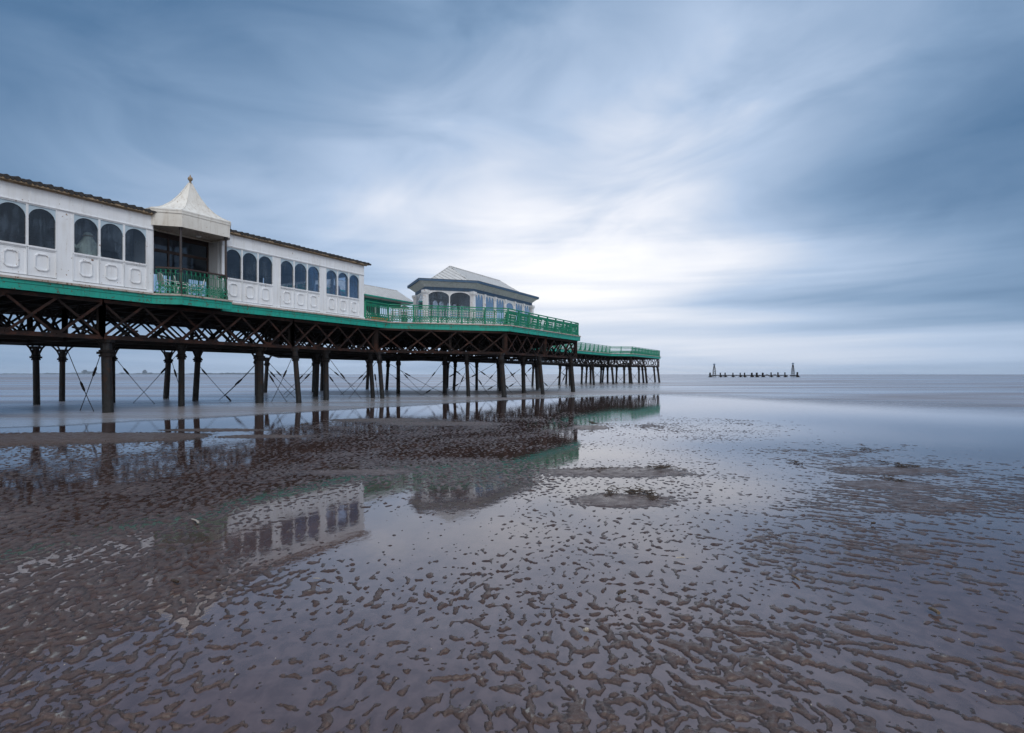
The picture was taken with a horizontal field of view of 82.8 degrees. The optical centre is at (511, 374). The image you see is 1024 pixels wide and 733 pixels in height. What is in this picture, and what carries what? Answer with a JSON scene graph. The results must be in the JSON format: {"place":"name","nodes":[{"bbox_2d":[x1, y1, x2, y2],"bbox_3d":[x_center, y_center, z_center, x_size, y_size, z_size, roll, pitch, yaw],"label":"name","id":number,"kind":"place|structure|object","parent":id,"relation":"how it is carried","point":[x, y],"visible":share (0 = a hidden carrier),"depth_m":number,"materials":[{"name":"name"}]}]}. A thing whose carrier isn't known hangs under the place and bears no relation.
{"place":"outdoors","nodes":[
{"label":"outdoors","id":0,"kind":"place"},
{"bbox_2d":[2,373,254,373],"bbox_3d":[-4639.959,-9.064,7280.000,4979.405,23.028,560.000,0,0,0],"label":"shore","id":1,"kind":"structure","parent":0,"point":[134,373],"depth_m":7000.00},
{"bbox_2d":[401,306,408,321],"bbox_3d":[-7.154,-3.868,38.593,0.620,1.395,0.620,0,0,0],"label":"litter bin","id":2,"kind":"object","parent":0,"point":[404,312],"visible":0.27,"depth_m":38.42,"materials":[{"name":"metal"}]},
{"bbox_2d":[0,394,1023,732],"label":"tide pool water","id":3,"kind":"structure","parent":0,"point":[954,436],"depth_m":4.55,"materials":[{"name":"grey liquid"}]},
{"bbox_2d":[0,410,1023,732],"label":"beach sand","id":4,"kind":"structure","parent":0,"point":[92,628],"depth_m":3.91,"materials":[{"name":"sand"}]},
{"bbox_2d":[333,464,358,469],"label":"weed scraps","id":5,"kind":"object","parent":4,"relation":"on","point":[346,467],"visible":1,"depth_m":8.93,"materials":[{"name":"brown plant"}]},
{"bbox_2d":[16,427,1022,704],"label":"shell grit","id":6,"kind":"object","parent":4,"relation":"on","point":[346,623],"visible":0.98,"depth_m":3.33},
{"bbox_2d":[571,465,629,471],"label":"weed scraps","id":7,"kind":"object","parent":4,"relation":"on","point":[598,468],"visible":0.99,"depth_m":8.78,"materials":[{"name":"plant"}]},
{"bbox_2d":[602,485,619,495],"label":"weed scraps","id":8,"kind":"object","parent":4,"relation":"on","point":[609,493],"visible":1,"depth_m":7.01,"materials":[{"name":"plant"}]},
{"bbox_2d":[611,484,654,494],"bbox_3d":[1.509,1.412,7.038,0.500,0.070,0.585,0,0,-18],"label":"seaweed","id":9,"kind":"object","parent":4,"relation":"on","point":[635,491],"visible":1,"depth_m":7.03,"materials":[{"name":"green plant"}]},
{"bbox_2d":[633,489,663,501],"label":"weed scraps","id":10,"kind":"object","parent":4,"relation":"on","point":[651,495],"visible":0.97,"depth_m":6.80,"materials":[{"name":"green plant"}]},
{"bbox_2d":[647,463,686,469],"bbox_3d":[2.285,1.403,8.826,0.490,0.087,0.657,0,0,-12],"label":"seaweed","id":11,"kind":"object","parent":4,"relation":"on","point":[663,466],"visible":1,"depth_m":8.79,"materials":[{"name":"green plant"}]},
{"bbox_2d":[882,475,905,481],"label":"weed scraps","id":12,"kind":"object","parent":4,"relation":"on","point":[889,478],"visible":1,"depth_m":7.96,"materials":[{"name":"brown plant"}]},
{"bbox_2d":[889,462,919,467],"bbox_3d":[6.092,1.412,9.029,0.388,0.069,0.546,0,0,0],"label":"seaweed","id":13,"kind":"object","parent":4,"relation":"on","point":[901,465],"visible":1,"depth_m":9.05,"materials":[{"name":"plant"}]},
{"bbox_2d":[0,374,1023,427],"bbox_3d":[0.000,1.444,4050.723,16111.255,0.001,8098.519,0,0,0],"label":"sea","id":14,"kind":"structure","parent":0,"point":[18,408],"depth_m":48.60,"materials":[{"name":"liquid"}]},
{"bbox_2d":[709,363,799,376],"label":"landing stage","id":15,"kind":"object","parent":14,"relation":"in","point":[763,375],"visible":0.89,"depth_m":282.58,"materials":[{"name":"black metal"}]},
{"bbox_2d":[0,0,1023,373],"label":"sky","id":16,"kind":"structure","parent":0,"point":[737,186],"materials":[{"name":"blue"}]},
{"bbox_2d":[928,607,939,613],"bbox_3d":[2.551,1.425,3.504,0.027,0.027,0.088,0,0,6],"label":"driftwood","id":17,"kind":"object","parent":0,"point":[934,610],"visible":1,"depth_m":3.50,"materials":[{"name":"wood"}]},
{"label":"outer sand","id":18,"kind":"structure","parent":0,"visible":0},
{"bbox_2d":[0,274,660,412],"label":"pier","id":19,"kind":"structure","parent":18,"relation":"on","point":[38,300],"depth_m":30.78,"materials":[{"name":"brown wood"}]},
{"bbox_2d":[0,173,370,317],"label":"pavilion","id":20,"kind":"structure","parent":19,"relation":"on","point":[185,234],"depth_m":24.59,"materials":[{"name":"white wood"}]},
{"bbox_2d":[0,197,26,245],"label":"window","id":21,"kind":"structure","parent":20,"relation":"in","point":[23,205],"depth_m":19.29,"materials":[{"name":"white wood"}]},
{"bbox_2d":[27,203,56,250],"bbox_3d":[-16.051,-5.005,19.834,0.095,1.470,0.857,0,0,28],"label":"window","id":22,"kind":"structure","parent":20,"relation":"in","point":[30,207],"depth_m":19.81,"materials":[{"name":"white wood"}]},
{"bbox_2d":[73,213,99,257],"bbox_3d":[-15.417,-5.005,21.022,0.095,1.470,0.857,0,0,28],"label":"window","id":23,"kind":"structure","parent":20,"relation":"in","point":[96,221],"depth_m":21.17,"materials":[{"name":"white wood"}]},
{"bbox_2d":[74,232,101,284],"bbox_3d":[-15.739,-4.235,21.394,0.880,2.070,1.158,0,0,0],"label":"statue","id":24,"kind":"object","parent":20,"relation":"on","point":[87,244],"visible":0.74,"depth_m":21.31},
{"bbox_2d":[100,219,123,261],"bbox_3d":[-15.013,-5.005,21.778,0.095,1.470,0.857,0,0,28],"label":"window","id":25,"kind":"structure","parent":20,"relation":"in","point":[102,221],"depth_m":21.86,"materials":[{"name":"white wood"}]},
{"bbox_2d":[124,224,146,265],"bbox_3d":[-14.610,-5.005,22.534,0.095,1.470,0.857,0,0,28],"label":"window","id":26,"kind":"structure","parent":20,"relation":"in","point":[126,227],"depth_m":22.60,"materials":[{"name":"white wood"}]},
{"bbox_2d":[157,273,175,292],"bbox_3d":[-14.344,-3.694,24.072,0.536,0.932,0.568,0,0,31],"label":"plastic chair","id":27,"kind":"object","parent":20,"relation":"on","point":[160,277],"visible":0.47,"depth_m":23.90,"materials":[{"name":"white plastic"}]},
{"bbox_2d":[173,275,188,293],"bbox_3d":[-14.051,-3.694,24.658,0.568,0.932,0.536,0,0,-36],"label":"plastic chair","id":28,"kind":"object","parent":20,"relation":"on","point":[178,283],"visible":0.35,"depth_m":24.55,"materials":[{"name":"white plastic"}]},
{"bbox_2d":[227,246,241,280],"bbox_3d":[-12.610,-5.005,26.280,0.095,1.470,0.857,0,0,28],"label":"window","id":29,"kind":"structure","parent":20,"relation":"in","point":[238,250],"depth_m":26.55,"materials":[{"name":"white wood"}]},
{"bbox_2d":[242,249,257,283],"bbox_3d":[-12.206,-5.005,27.036,0.095,1.470,0.857,0,0,28],"label":"window","id":30,"kind":"structure","parent":20,"relation":"in","point":[244,252],"depth_m":27.16,"materials":[{"name":"white wood"}]},
{"bbox_2d":[258,253,272,285],"bbox_3d":[-11.803,-5.005,27.791,0.095,1.470,0.857,0,0,28],"label":"window","id":31,"kind":"structure","parent":20,"relation":"in","point":[260,255],"depth_m":27.79,"materials":[{"name":"white wood"}]},
{"bbox_2d":[280,257,293,288],"bbox_3d":[-11.206,-5.005,28.909,0.095,1.470,0.857,0,0,28],"label":"window","id":32,"kind":"structure","parent":20,"relation":"in","point":[281,259],"depth_m":28.88,"materials":[{"name":"white wood"}]},
{"bbox_2d":[294,260,307,291],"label":"window","id":33,"kind":"structure","parent":20,"relation":"in","point":[305,265],"depth_m":29.83,"materials":[{"name":"white wood"}]},
{"bbox_2d":[307,263,319,293],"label":"window","id":34,"kind":"structure","parent":20,"relation":"in","point":[314,269],"depth_m":30.59,"materials":[{"name":"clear glass"}]},
{"bbox_2d":[326,267,337,295],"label":"window","id":35,"kind":"structure","parent":20,"relation":"in","point":[331,274],"depth_m":31.58,"materials":[{"name":"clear glass"}]},
{"bbox_2d":[338,270,348,297],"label":"window","id":36,"kind":"structure","parent":20,"relation":"in","point":[343,276],"depth_m":32.37,"materials":[{"name":"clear glass"}]},
{"bbox_2d":[349,272,359,299],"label":"window","id":37,"kind":"structure","parent":20,"relation":"in","point":[354,279],"depth_m":33.14,"materials":[{"name":"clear glass"}]},
{"bbox_2d":[281,282,412,321],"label":"shelter","id":38,"kind":"object","parent":19,"relation":"on","point":[381,295],"visible":0.1,"depth_m":43.95,"materials":[{"name":"green paint"}]},
{"bbox_2d":[390,308,416,321],"bbox_3d":[-6.818,-3.653,36.539,1.600,0.974,0.579,0,0,-17],"label":"bench","id":39,"kind":"object","parent":19,"relation":"on","point":[392,311],"visible":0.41,"depth_m":36.33,"materials":[{"name":"grey metal"}]},
{"bbox_2d":[418,309,443,322],"bbox_3d":[-5.169,-3.653,37.048,1.600,0.974,0.579,0,0,-17],"label":"bench","id":40,"kind":"object","parent":19,"relation":"on","point":[431,312],"visible":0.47,"depth_m":36.89,"materials":[{"name":"grey metal"}]},
{"bbox_2d":[446,310,469,323],"bbox_3d":[-3.519,-3.653,37.558,1.600,0.974,0.579,0,0,-17],"label":"bench","id":41,"kind":"object","parent":19,"relation":"on","point":[458,315],"visible":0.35,"depth_m":37.41,"materials":[{"name":"grey metal"}]},
{"bbox_2d":[364,300,578,335],"bbox_3d":[0.272,-3.765,47.137,9.154,1.100,30.983,0,0,18],"label":"railing","id":42,"kind":"object","parent":19,"relation":"on","point":[573,329],"visible":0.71,"depth_m":37.38,"materials":[{"name":"green metal"}]},
{"bbox_2d":[407,266,538,326],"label":"tea pavilion","id":43,"kind":"structure","parent":19,"relation":"on","point":[451,286],"depth_m":42.79,"materials":[{"name":"white wood"}]},
{"bbox_2d":[416,292,422,320],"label":"window","id":44,"kind":"structure","parent":43,"relation":"in","point":[419,300],"depth_m":41.91,"materials":[{"name":"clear glass"}]},
{"bbox_2d":[433,299,444,317],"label":"window","id":45,"kind":"structure","parent":43,"relation":"in","point":[435,302],"depth_m":45.72,"materials":[{"name":"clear glass"}]},
{"bbox_2d":[428,290,469,323],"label":"window","id":46,"kind":"structure","parent":43,"relation":"in","point":[449,293],"depth_m":40.57,"materials":[{"name":"white wood"}]},
{"bbox_2d":[447,302,457,317],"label":"window","id":47,"kind":"structure","parent":43,"relation":"in","point":[451,304],"depth_m":47.42,"materials":[{"name":"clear glass"}]},
{"bbox_2d":[460,304,469,316],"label":"window","id":48,"kind":"structure","parent":43,"relation":"in","point":[460,304],"depth_m":49.05,"materials":[{"name":"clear glass"}]},
{"bbox_2d":[476,293,483,323],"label":"window","id":49,"kind":"structure","parent":43,"relation":"in","point":[479,297],"depth_m":41.88,"materials":[{"name":"blue glass"}]},
{"bbox_2d":[486,295,494,322],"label":"window","id":50,"kind":"structure","parent":43,"relation":"in","point":[490,302],"depth_m":43.27,"materials":[{"name":"blue glass"}]},
{"bbox_2d":[496,298,504,324],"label":"window","id":51,"kind":"structure","parent":43,"relation":"in","point":[500,303],"depth_m":44.61,"materials":[{"name":"blue glass"}]},
{"bbox_2d":[506,300,513,323],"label":"door","id":52,"kind":"structure","parent":43,"relation":"in","point":[510,304],"depth_m":46.05,"materials":[{"name":"blue glass"}]},
{"bbox_2d":[516,302,522,326],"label":"window","id":53,"kind":"structure","parent":43,"relation":"in","point":[519,306],"depth_m":47.42,"materials":[{"name":"blue glass"}]},
{"bbox_2d":[525,304,530,322],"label":"window","id":54,"kind":"structure","parent":43,"relation":"in","point":[527,307],"depth_m":48.78,"materials":[{"name":"blue glass"}]},
{"bbox_2d":[471,311,495,323],"bbox_3d":[-1.870,-3.653,38.067,1.600,0.974,0.579,0,0,-17],"label":"bench","id":55,"kind":"object","parent":19,"relation":"on","point":[482,316],"visible":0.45,"depth_m":37.86,"materials":[{"name":"grey metal"}]},
{"bbox_2d":[552,342,609,352],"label":"railing","id":56,"kind":"object","parent":19,"relation":"on","point":[603,348],"visible":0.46,"depth_m":81.30,"materials":[{"name":"green metal"}]},
{"bbox_2d":[563,346,659,355],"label":"railing","id":57,"kind":"object","parent":19,"relation":"on","point":[651,352],"visible":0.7,"depth_m":93.72,"materials":[{"name":"green metal"}]}
]}

